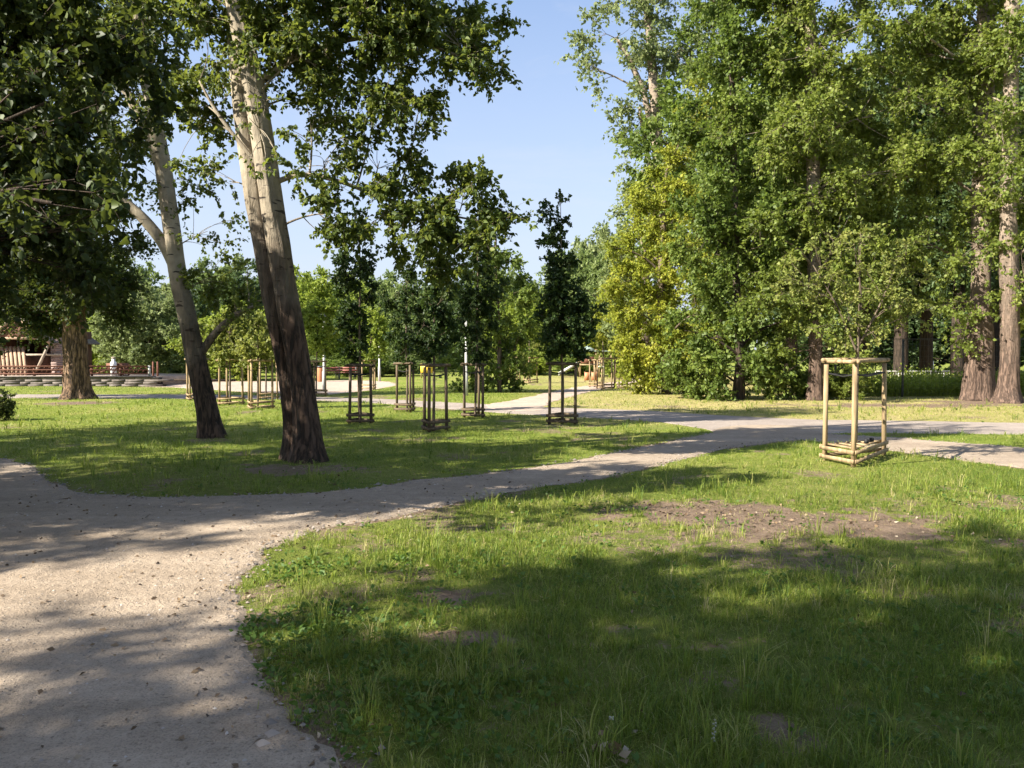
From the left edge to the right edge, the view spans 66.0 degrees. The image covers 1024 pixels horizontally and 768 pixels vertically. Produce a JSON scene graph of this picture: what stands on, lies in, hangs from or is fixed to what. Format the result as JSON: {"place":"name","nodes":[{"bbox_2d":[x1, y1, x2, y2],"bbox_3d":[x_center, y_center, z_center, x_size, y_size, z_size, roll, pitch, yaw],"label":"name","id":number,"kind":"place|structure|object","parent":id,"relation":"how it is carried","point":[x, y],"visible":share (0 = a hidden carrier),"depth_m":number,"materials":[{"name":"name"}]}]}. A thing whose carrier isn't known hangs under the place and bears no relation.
{"place":"outdoors","nodes":[
{"label":"outdoors","id":0,"kind":"place"},
{"bbox_2d":[163,380,395,393],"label":"plaza","id":1,"kind":"structure","parent":0,"point":[336,386],"depth_m":43.61,"materials":[{"name":"beige sand"}]},
{"bbox_2d":[353,304,393,363],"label":"young tree","id":2,"kind":"object","parent":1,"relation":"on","point":[380,327],"visible":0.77,"depth_m":37.79,"materials":[{"name":"green plant"}]},
{"bbox_2d":[0,359,1023,767],"bbox_3d":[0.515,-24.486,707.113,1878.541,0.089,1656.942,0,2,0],"label":"lawn","id":3,"kind":"structure","parent":0,"point":[900,529],"depth_m":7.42,"materials":[{"name":"green plant"}]},
{"bbox_2d":[0,388,19,419],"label":"round bush","id":4,"kind":"object","parent":3,"relation":"on","point":[7,407],"visible":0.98,"depth_m":20.06,"materials":[{"name":"green plant"}]},
{"bbox_2d":[0,2,160,399],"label":"broadleaf tree","id":5,"kind":"object","parent":3,"relation":"on","point":[76,378],"visible":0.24,"depth_m":29.22,"materials":[{"name":"green plant"}]},
{"bbox_2d":[0,373,188,386],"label":"stone wall","id":6,"kind":"structure","parent":3,"relation":"on","point":[155,380],"depth_m":42.08,"materials":[{"name":"grey stone"}]},
{"bbox_2d":[0,318,99,375],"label":"timber barn","id":7,"kind":"structure","parent":6,"relation":"on","point":[40,356],"depth_m":46.24,"materials":[{"name":"brown wood"}]},
{"bbox_2d":[23,356,50,372],"bbox_3d":[-28.175,-1.082,46.792,1.589,1.100,0.100,0,2,0],"label":"half door","id":8,"kind":"structure","parent":7,"relation":"in","point":[30,360],"depth_m":46.73,"materials":[{"name":"brown wood"}]},
{"bbox_2d":[0,366,150,375],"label":"timber fence","id":9,"kind":"object","parent":6,"relation":"on","point":[5,370],"visible":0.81,"depth_m":42.26,"materials":[{"name":"paint"}]},
{"bbox_2d":[97,363,131,375],"bbox_3d":[-22.593,-0.799,44.501,1.935,0.755,0.901,0,2,0],"label":"wooden cart","id":10,"kind":"object","parent":6,"relation":"on","point":[121,364],"visible":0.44,"depth_m":44.19,"materials":[{"name":"brown wood"}]},
{"bbox_2d":[0,0,199,342],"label":"lime tree","id":11,"kind":"object","parent":3,"relation":"on","point":[36,45],"visible":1,"depth_m":7.28,"materials":[{"name":"green plant"}]},
{"bbox_2d":[86,313,133,372],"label":"broadleaf tree","id":12,"kind":"object","parent":3,"relation":"on","point":[95,357],"visible":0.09,"depth_m":58.87,"materials":[{"name":"green plant"}]},
{"bbox_2d":[1,0,263,438],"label":"poplar tree","id":13,"kind":"object","parent":3,"relation":"on","point":[169,242],"visible":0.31,"depth_m":15.80,"materials":[{"name":"green plant"}]},
{"bbox_2d":[115,257,168,337],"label":"broadleaf tree","id":14,"kind":"object","parent":3,"relation":"on","point":[149,269],"visible":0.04,"depth_m":94.55,"materials":[{"name":"green plant"}]},
{"bbox_2d":[86,280,200,372],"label":"broadleaf tree","id":15,"kind":"object","parent":3,"relation":"on","point":[158,328],"visible":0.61,"depth_m":56.33,"materials":[{"name":"green plant"}]},
{"bbox_2d":[135,358,184,372],"bbox_3d":[-28.684,-1.718,65.792,7.047,2.481,6.890,0,2,-2],"label":"round bush","id":16,"kind":"object","parent":3,"relation":"on","point":[174,371],"visible":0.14,"depth_m":64.30,"materials":[{"name":"green plant"}]},
{"bbox_2d":[150,278,213,365],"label":"broadleaf tree","id":17,"kind":"object","parent":3,"relation":"on","point":[200,305],"visible":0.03,"depth_m":71.55,"materials":[{"name":"green plant"}]},
{"bbox_2d":[172,320,211,361],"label":"young tree","id":18,"kind":"object","parent":3,"relation":"on","point":[201,326],"visible":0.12,"depth_m":29.25,"materials":[{"name":"green plant"}]},
{"bbox_2d":[184,358,208,399],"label":"tree guard","id":19,"kind":"object","parent":3,"relation":"on","point":[189,394],"visible":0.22,"depth_m":29.42,"materials":[{"name":"brown wood"}]},
{"bbox_2d":[187,253,246,316],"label":"broadleaf tree","id":20,"kind":"object","parent":3,"relation":"on","point":[205,262],"visible":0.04,"depth_m":98.28,"materials":[{"name":"green plant"}]},
{"bbox_2d":[161,300,275,380],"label":"broadleaf tree","id":21,"kind":"object","parent":3,"relation":"on","point":[236,377],"visible":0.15,"depth_m":50.83,"materials":[{"name":"green plant"}]},
{"bbox_2d":[203,305,253,404],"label":"young tree","id":22,"kind":"object","parent":3,"relation":"on","point":[221,351],"visible":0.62,"depth_m":26.44,"materials":[{"name":"green plant"}]},
{"bbox_2d":[216,359,245,404],"bbox_3d":[-9.433,-0.045,26.641,0.854,1.621,0.948,0,2,0],"label":"tree guard","id":23,"kind":"object","parent":3,"relation":"on","point":[220,398],"visible":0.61,"depth_m":26.56,"materials":[{"name":"brown wood"}]},
{"bbox_2d":[198,258,265,370],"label":"broadleaf tree","id":24,"kind":"object","parent":3,"relation":"on","point":[239,277],"visible":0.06,"depth_m":79.91,"materials":[{"name":"green plant"}]},
{"bbox_2d":[231,310,274,405],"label":"young tree","id":25,"kind":"object","parent":3,"relation":"on","point":[246,351],"visible":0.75,"depth_m":24.19,"materials":[{"name":"green plant"}]},
{"bbox_2d":[247,359,274,408],"bbox_3d":[-7.868,0.039,24.372,0.947,1.621,0.891,0,2,0],"label":"tree guard","id":26,"kind":"object","parent":3,"relation":"on","point":[251,402],"visible":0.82,"depth_m":24.47,"materials":[{"name":"brown wood"}]},
{"bbox_2d":[248,319,275,398],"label":"young tree","id":27,"kind":"object","parent":3,"relation":"on","point":[253,342],"visible":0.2,"depth_m":29.81,"materials":[{"name":"green plant"}]},
{"bbox_2d":[259,358,279,399],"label":"tree guard","id":28,"kind":"object","parent":3,"relation":"on","point":[267,393],"visible":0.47,"depth_m":29.65,"materials":[{"name":"brown wood"}]},
{"bbox_2d":[263,354,343,373],"bbox_3d":[-17.349,-1.644,63.789,6.890,2.481,7.047,1,2,17],"label":"round bush","id":29,"kind":"object","parent":3,"relation":"on","point":[312,357],"visible":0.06,"depth_m":63.84,"materials":[{"name":"green plant"}]},
{"bbox_2d":[260,264,358,364],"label":"broadleaf tree","id":30,"kind":"object","parent":3,"relation":"on","point":[309,287],"visible":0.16,"depth_m":66.56,"materials":[{"name":"green plant"}]},
{"bbox_2d":[310,360,327,395],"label":"tree guard","id":31,"kind":"object","parent":3,"relation":"on","point":[314,367],"visible":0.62,"depth_m":32.39,"materials":[{"name":"brown wood"}]},
{"bbox_2d":[301,295,340,395],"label":"young tree","id":32,"kind":"object","parent":3,"relation":"on","point":[317,342],"visible":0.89,"depth_m":32.03,"materials":[{"name":"green plant"}]},
{"bbox_2d":[326,367,342,379],"bbox_3d":[-12.562,-0.735,54.343,1.700,0.858,0.540,0,2,-6],"label":"park bench","id":33,"kind":"object","parent":3,"relation":"on","point":[339,370],"visible":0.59,"depth_m":54.56,"materials":[{"name":"red paint"}]},
{"bbox_2d":[139,0,542,463],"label":"poplar tree","id":34,"kind":"object","parent":3,"relation":"on","point":[403,33],"visible":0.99,"depth_m":11.90,"materials":[{"name":"green plant"}]},
{"bbox_2d":[333,367,356,378],"bbox_3d":[-11.652,-0.772,55.348,1.700,0.858,0.540,0,2,6],"label":"park bench","id":35,"kind":"object","parent":3,"relation":"on","point":[336,373],"visible":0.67,"depth_m":55.47,"materials":[{"name":"red paint"}]},
{"bbox_2d":[308,271,385,369],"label":"broadleaf tree","id":36,"kind":"object","parent":3,"relation":"on","point":[366,289],"visible":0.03,"depth_m":82.96,"materials":[{"name":"green plant"}]},
{"bbox_2d":[320,353,388,376],"bbox_3d":[-12.146,-1.405,59.982,5.741,2.233,5.872,-2,3,-40],"label":"round bush","id":37,"kind":"object","parent":3,"relation":"on","point":[334,362],"visible":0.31,"depth_m":59.15,"materials":[{"name":"green plant"}]},
{"bbox_2d":[326,205,384,422],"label":"young tree","id":38,"kind":"object","parent":3,"relation":"on","point":[361,271],"visible":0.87,"depth_m":19.20,"materials":[{"name":"green plant"}]},
{"bbox_2d":[345,363,374,423],"bbox_3d":[-3.700,0.262,19.413,0.703,1.541,0.696,0,2,0],"label":"tree guard","id":39,"kind":"object","parent":3,"relation":"on","point":[371,415],"visible":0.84,"depth_m":19.23,"materials":[{"name":"brown wood"}]},
{"bbox_2d":[361,360,376,389],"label":"tree guard","id":40,"kind":"object","parent":3,"relation":"on","point":[374,377],"visible":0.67,"depth_m":38.22,"materials":[{"name":"brown wood"}]},
{"bbox_2d":[355,268,400,350],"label":"broadleaf tree","id":41,"kind":"object","parent":3,"relation":"on","point":[386,284],"visible":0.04,"depth_m":89.92,"materials":[{"name":"green plant"}]},
{"bbox_2d":[363,353,427,376],"bbox_3d":[-8.981,-1.429,61.957,5.741,2.109,5.872,-1,2,-28],"label":"round bush","id":42,"kind":"object","parent":3,"relation":"on","point":[391,367],"visible":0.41,"depth_m":61.33,"materials":[{"name":"green plant"}]},
{"bbox_2d":[379,265,421,410],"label":"young tree","id":43,"kind":"object","parent":3,"relation":"on","point":[391,303],"visible":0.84,"depth_m":23.09,"materials":[{"name":"green plant"}]},
{"bbox_2d":[393,362,416,412],"bbox_3d":[-3.177,0.117,23.304,0.657,1.543,0.711,0,2,0],"label":"tree guard","id":44,"kind":"object","parent":3,"relation":"on","point":[411,405],"visible":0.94,"depth_m":23.26,"materials":[{"name":"brown wood"}]},
{"bbox_2d":[367,278,462,371],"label":"broadleaf tree","id":45,"kind":"object","parent":3,"relation":"on","point":[389,313],"visible":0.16,"depth_m":76.04,"materials":[{"name":"green plant"}]},
{"bbox_2d":[403,245,464,430],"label":"young tree","id":46,"kind":"object","parent":3,"relation":"on","point":[440,312],"visible":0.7,"depth_m":17.15,"materials":[{"name":"green plant"}]},
{"bbox_2d":[420,363,450,431],"bbox_3d":[-1.700,0.325,17.296,0.706,1.571,0.693,0,2,0],"label":"tree guard","id":47,"kind":"object","parent":3,"relation":"on","point":[428,421],"visible":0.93,"depth_m":17.37,"materials":[{"name":"brown wood"}]},
{"bbox_2d":[425,266,494,368],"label":"broadleaf tree","id":48,"kind":"object","parent":3,"relation":"on","point":[455,339],"visible":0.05,"depth_m":94.05,"materials":[{"name":"green plant"}]},
{"bbox_2d":[465,321,467,395],"bbox_3d":[-1.886,-1.684,32.389,0.280,4.470,0.273,0,2,0],"label":"lamp post","id":49,"kind":"object","parent":3,"relation":"on","point":[466,369],"visible":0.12,"depth_m":32.37,"materials":[{"name":"metal"}]},
{"bbox_2d":[461,363,485,417],"bbox_3d":[-1.035,0.190,21.348,0.699,1.543,0.700,0,2,0],"label":"tree guard","id":50,"kind":"object","parent":3,"relation":"on","point":[464,409],"visible":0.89,"depth_m":21.18,"materials":[{"name":"brown wood"}]},
{"bbox_2d":[451,207,509,416],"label":"young tree","id":51,"kind":"object","parent":3,"relation":"on","point":[476,298],"visible":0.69,"depth_m":21.12,"materials":[{"name":"green plant"}]},
{"bbox_2d":[435,233,541,392],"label":"bushy tree","id":52,"kind":"object","parent":3,"relation":"on","point":[504,362],"visible":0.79,"depth_m":35.19,"materials":[{"name":"green plant"}]},
{"bbox_2d":[474,257,524,353],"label":"broadleaf tree","id":53,"kind":"object","parent":3,"relation":"on","point":[511,272],"visible":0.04,"depth_m":127.62,"materials":[{"name":"green plant"}]},
{"bbox_2d":[479,291,548,372],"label":"broadleaf tree","id":54,"kind":"object","parent":3,"relation":"on","point":[510,309],"visible":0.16,"depth_m":68.73,"materials":[{"name":"green plant"}]},
{"bbox_2d":[521,341,539,381],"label":"young tree","id":55,"kind":"object","parent":3,"relation":"on","point":[535,346],"visible":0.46,"depth_m":46.51,"materials":[{"name":"green plant"}]},
{"bbox_2d":[493,347,568,374],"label":"round bush","id":56,"kind":"object","parent":3,"relation":"on","point":[542,367],"visible":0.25,"depth_m":65.23,"materials":[{"name":"green plant"}]},
{"bbox_2d":[523,357,538,382],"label":"tree guard","id":57,"kind":"object","parent":3,"relation":"on","point":[536,379],"visible":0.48,"depth_m":46.70,"materials":[{"name":"brown wood"}]},
{"bbox_2d":[527,293,563,368],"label":"broadleaf tree","id":58,"kind":"object","parent":3,"relation":"on","point":[546,312],"visible":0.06,"depth_m":80.53,"materials":[{"name":"green plant"}]},
{"bbox_2d":[546,362,578,424],"bbox_3d":[1.218,0.245,19.323,0.813,1.583,0.753,0,2,0],"label":"tree guard","id":59,"kind":"object","parent":3,"relation":"on","point":[549,420],"visible":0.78,"depth_m":19.03,"materials":[{"name":"brown wood"}]},
{"bbox_2d":[533,246,599,367],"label":"broadleaf tree","id":60,"kind":"object","parent":3,"relation":"on","point":[583,255],"visible":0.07,"depth_m":97.83,"materials":[{"name":"green plant"}]},
{"bbox_2d":[530,188,609,423],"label":"young tree","id":61,"kind":"object","parent":3,"relation":"on","point":[563,334],"visible":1,"depth_m":18.92,"materials":[{"name":"green plant"}]},
{"bbox_2d":[550,354,601,375],"bbox_3d":[5.753,-1.511,64.170,5.872,2.109,5.741,-1,2,-17],"label":"round bush","id":62,"kind":"object","parent":3,"relation":"on","point":[585,368],"visible":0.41,"depth_m":62.86,"materials":[{"name":"green plant"}]},
{"bbox_2d":[566,307,614,372],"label":"broadleaf tree","id":63,"kind":"object","parent":3,"relation":"on","point":[600,337],"visible":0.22,"depth_m":72.52,"materials":[{"name":"green plant"}]},
{"bbox_2d":[588,359,600,386],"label":"tree guard","id":64,"kind":"object","parent":3,"relation":"on","point":[594,382],"visible":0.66,"depth_m":41.24,"materials":[{"name":"brown wood"}]},
{"bbox_2d":[593,341,610,386],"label":"young tree","id":65,"kind":"object","parent":3,"relation":"on","point":[597,355],"visible":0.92,"depth_m":38.74,"materials":[{"name":"green plant"}]},
{"bbox_2d":[567,220,638,294],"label":"broadleaf tree","id":66,"kind":"object","parent":3,"relation":"on","point":[577,244],"visible":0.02,"depth_m":102.75,"materials":[{"name":"green plant"}]},
{"bbox_2d":[596,357,613,389],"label":"tree guard","id":67,"kind":"object","parent":3,"relation":"on","point":[602,384],"visible":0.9,"depth_m":38.69,"materials":[{"name":"brown wood"}]},
{"bbox_2d":[568,237,657,357],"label":"broadleaf tree","id":68,"kind":"object","parent":3,"relation":"on","point":[597,266],"visible":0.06,"depth_m":76.28,"materials":[{"name":"green plant"}]},
{"bbox_2d":[598,349,631,378],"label":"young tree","id":69,"kind":"object","parent":3,"relation":"on","point":[608,367],"visible":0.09,"depth_m":55.78,"materials":[{"name":"green plant"}]},
{"bbox_2d":[613,357,628,388],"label":"tree guard","id":70,"kind":"object","parent":3,"relation":"on","point":[615,376],"visible":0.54,"depth_m":39.00,"materials":[{"name":"brown wood"}]},
{"bbox_2d":[554,0,710,357],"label":"poplar tree","id":71,"kind":"object","parent":3,"relation":"on","point":[650,54],"visible":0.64,"depth_m":48.91,"materials":[{"name":"green plant"}]},
{"bbox_2d":[592,159,684,361],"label":"poplar tree","id":72,"kind":"object","parent":3,"relation":"on","point":[607,325],"visible":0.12,"depth_m":61.60,"materials":[{"name":"green plant"}]},
{"bbox_2d":[591,71,732,394],"bbox_3d":[6.201,-6.060,32.437,5.533,13.982,5.498,0,2,0],"label":"box elder tree","id":73,"kind":"object","parent":3,"relation":"on","point":[630,342],"visible":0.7,"depth_m":32.86,"materials":[{"name":"green plant"}]},
{"bbox_2d":[661,362,732,398],"bbox_3d":[7.115,-0.065,30.432,2.584,1.612,2.526,-2,3,-37],"label":"round bush","id":74,"kind":"object","parent":3,"relation":"on","point":[699,382],"visible":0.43,"depth_m":30.17,"materials":[{"name":"green plant"}]},
{"bbox_2d":[612,33,804,380],"bbox_3d":[11.790,-9.912,46.081,10.414,19.902,11.968,1,3,33],"label":"poplar tree","id":75,"kind":"object","parent":3,"relation":"on","point":[641,145],"visible":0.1,"depth_m":44.33,"materials":[{"name":"green plant"}]},
{"bbox_2d":[652,0,827,401],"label":"maple tree","id":76,"kind":"object","parent":3,"relation":"on","point":[716,220],"visible":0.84,"depth_m":28.91,"materials":[{"name":"green plant"}]},
{"bbox_2d":[467,300,1023,362],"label":"wood","id":77,"kind":"object","parent":3,"relation":"on","point":[757,346],"depth_m":161.17,"materials":[{"name":"green plant"}]},
{"bbox_2d":[708,18,891,372],"bbox_3d":[16.476,-10.407,46.066,11.968,20.897,10.414,0,2,5],"label":"poplar tree","id":78,"kind":"object","parent":3,"relation":"on","point":[790,343],"visible":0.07,"depth_m":44.07,"materials":[{"name":"green plant"}]},
{"bbox_2d":[779,369,823,398],"bbox_3d":[10.859,0.049,30.002,2.114,1.364,2.067,1,3,35],"label":"round bush","id":79,"kind":"object","parent":3,"relation":"on","point":[796,391],"visible":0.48,"depth_m":29.64,"materials":[{"name":"green plant"}]},
{"bbox_2d":[694,0,936,400],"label":"poplar tree","id":80,"kind":"object","parent":3,"relation":"on","point":[816,142],"visible":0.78,"depth_m":27.91,"materials":[{"name":"green plant"}]},
{"bbox_2d":[766,288,918,371],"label":"broadleaf tree","id":81,"kind":"object","parent":3,"relation":"on","point":[886,351],"visible":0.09,"depth_m":67.55,"materials":[{"name":"green plant"}]},
{"bbox_2d":[823,368,876,399],"bbox_3d":[12.351,0.070,29.448,2.232,1.364,2.182,-1,3,-34],"label":"round bush","id":82,"kind":"object","parent":3,"relation":"on","point":[840,388],"visible":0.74,"depth_m":29.24,"materials":[{"name":"green plant"}]},
{"bbox_2d":[819,358,889,466],"bbox_3d":[5.468,0.428,12.710,0.730,1.705,1.985,2,3,37],"label":"tree guard","id":83,"kind":"object","parent":3,"relation":"on","point":[853,444],"visible":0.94,"depth_m":12.48,"materials":[{"name":"brown wood"}]},
{"bbox_2d":[770,215,939,456],"bbox_3d":[5.444,-0.680,12.503,2.816,3.894,1.174,0,2,0],"label":"young tree","id":84,"kind":"object","parent":3,"relation":"on","point":[906,305],"visible":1,"depth_m":12.41,"materials":[{"name":"green plant"}]},
{"bbox_2d":[799,46,936,372],"bbox_3d":[21.187,-10.448,47.175,11.968,20.897,10.414,0,2,-11],"label":"poplar tree","id":85,"kind":"object","parent":3,"relation":"on","point":[864,347],"visible":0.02,"depth_m":47.04,"materials":[{"name":"green plant"}]},
{"bbox_2d":[869,304,950,370],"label":"broadleaf tree","id":86,"kind":"object","parent":3,"relation":"on","point":[911,361],"visible":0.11,"depth_m":77.20,"materials":[{"name":"green plant"}]},
{"bbox_2d":[820,17,1021,377],"bbox_3d":[21.684,-10.301,43.187,11.370,20.897,9.893,-1,2,-25],"label":"poplar tree","id":87,"kind":"object","parent":3,"relation":"on","point":[897,358],"visible":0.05,"depth_m":42.86,"materials":[{"name":"green plant"}]},
{"bbox_2d":[828,363,1023,396],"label":"tall weeds","id":88,"kind":"object","parent":3,"relation":"on","point":[925,383],"visible":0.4,"depth_m":32.22,"materials":[{"name":"green plant"}]},
{"bbox_2d":[832,49,1020,377],"bbox_3d":[23.320,-9.848,44.339,10.771,19.902,9.372,1,2,16],"label":"poplar tree","id":89,"kind":"object","parent":3,"relation":"on","point":[926,356],"visible":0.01,"depth_m":44.63,"materials":[{"name":"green plant"}]},
{"bbox_2d":[834,339,1020,396],"bbox_3d":[18.297,-0.613,31.493,10.823,2.395,0.072,0,2,0],"label":"fence","id":90,"kind":"object","parent":3,"relation":"on","point":[902,376],"visible":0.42,"depth_m":31.46,"materials":[{"name":"wood"}]},
{"bbox_2d":[847,0,1023,400],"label":"poplar tree","id":91,"kind":"object","parent":3,"relation":"on","point":[918,29],"visible":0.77,"depth_m":28.34,"materials":[{"name":"green plant"}]},
{"bbox_2d":[864,32,1023,375],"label":"poplar tree","id":92,"kind":"object","parent":3,"relation":"on","point":[960,290],"visible":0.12,"depth_m":38.79,"materials":[{"name":"green plant"}]},
{"bbox_2d":[910,299,1021,370],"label":"broadleaf tree","id":93,"kind":"object","parent":3,"relation":"on","point":[941,326],"visible":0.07,"depth_m":75.35,"materials":[{"name":"green plant"}]},
{"bbox_2d":[933,84,1021,373],"bbox_3d":[35.530,-11.350,58.142,13.165,21.892,11.455,-2,3,-38],"label":"poplar tree","id":94,"kind":"object","parent":3,"relation":"on","point":[996,325],"depth_m":57.59,"materials":[{"name":"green plant"}]},
{"bbox_2d":[938,0,1023,403],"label":"poplar tree","id":95,"kind":"object","parent":3,"relation":"on","point":[1008,166],"visible":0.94,"depth_m":27.08,"materials":[{"name":"green plant"}]},
{"bbox_2d":[991,67,1023,302],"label":"poplar tree","id":96,"kind":"object","parent":3,"relation":"on","point":[997,287],"visible":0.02,"depth_m":46.54,"materials":[{"name":"green plant"}]},
{"bbox_2d":[1020,308,1023,366],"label":"broadleaf tree","id":97,"kind":"object","parent":3,"relation":"on","point":[1022,348],"visible":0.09,"depth_m":61.87,"materials":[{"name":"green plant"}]},
{"bbox_2d":[0,425,1023,767],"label":"dirt path","id":98,"kind":"structure","parent":0,"point":[98,731],"depth_m":5.37,"materials":[{"name":"beige gravel"}]},
{"bbox_2d":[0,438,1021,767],"bbox_3d":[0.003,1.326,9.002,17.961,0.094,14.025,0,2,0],"label":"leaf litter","id":99,"kind":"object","parent":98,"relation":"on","point":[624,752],"visible":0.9,"depth_m":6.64,"materials":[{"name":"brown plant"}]},
{"bbox_2d":[0,394,1023,434],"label":"grey path","id":100,"kind":"structure","parent":0,"point":[709,422],"depth_m":20.38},
{"bbox_2d":[23,0,1023,349],"label":"sky","id":101,"kind":"structure","parent":0,"point":[544,137],"materials":[{"name":"blue"}]},
{"bbox_2d":[486,379,639,410],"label":"playground path","id":102,"kind":"structure","parent":0,"point":[536,403],"depth_m":29.16,"materials":[{"name":"beige sand"}]},
{"bbox_2d":[558,346,600,376],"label":"play tower","id":103,"kind":"structure","parent":0,"point":[579,368],"depth_m":59.37,"materials":[{"name":"brown wood"}]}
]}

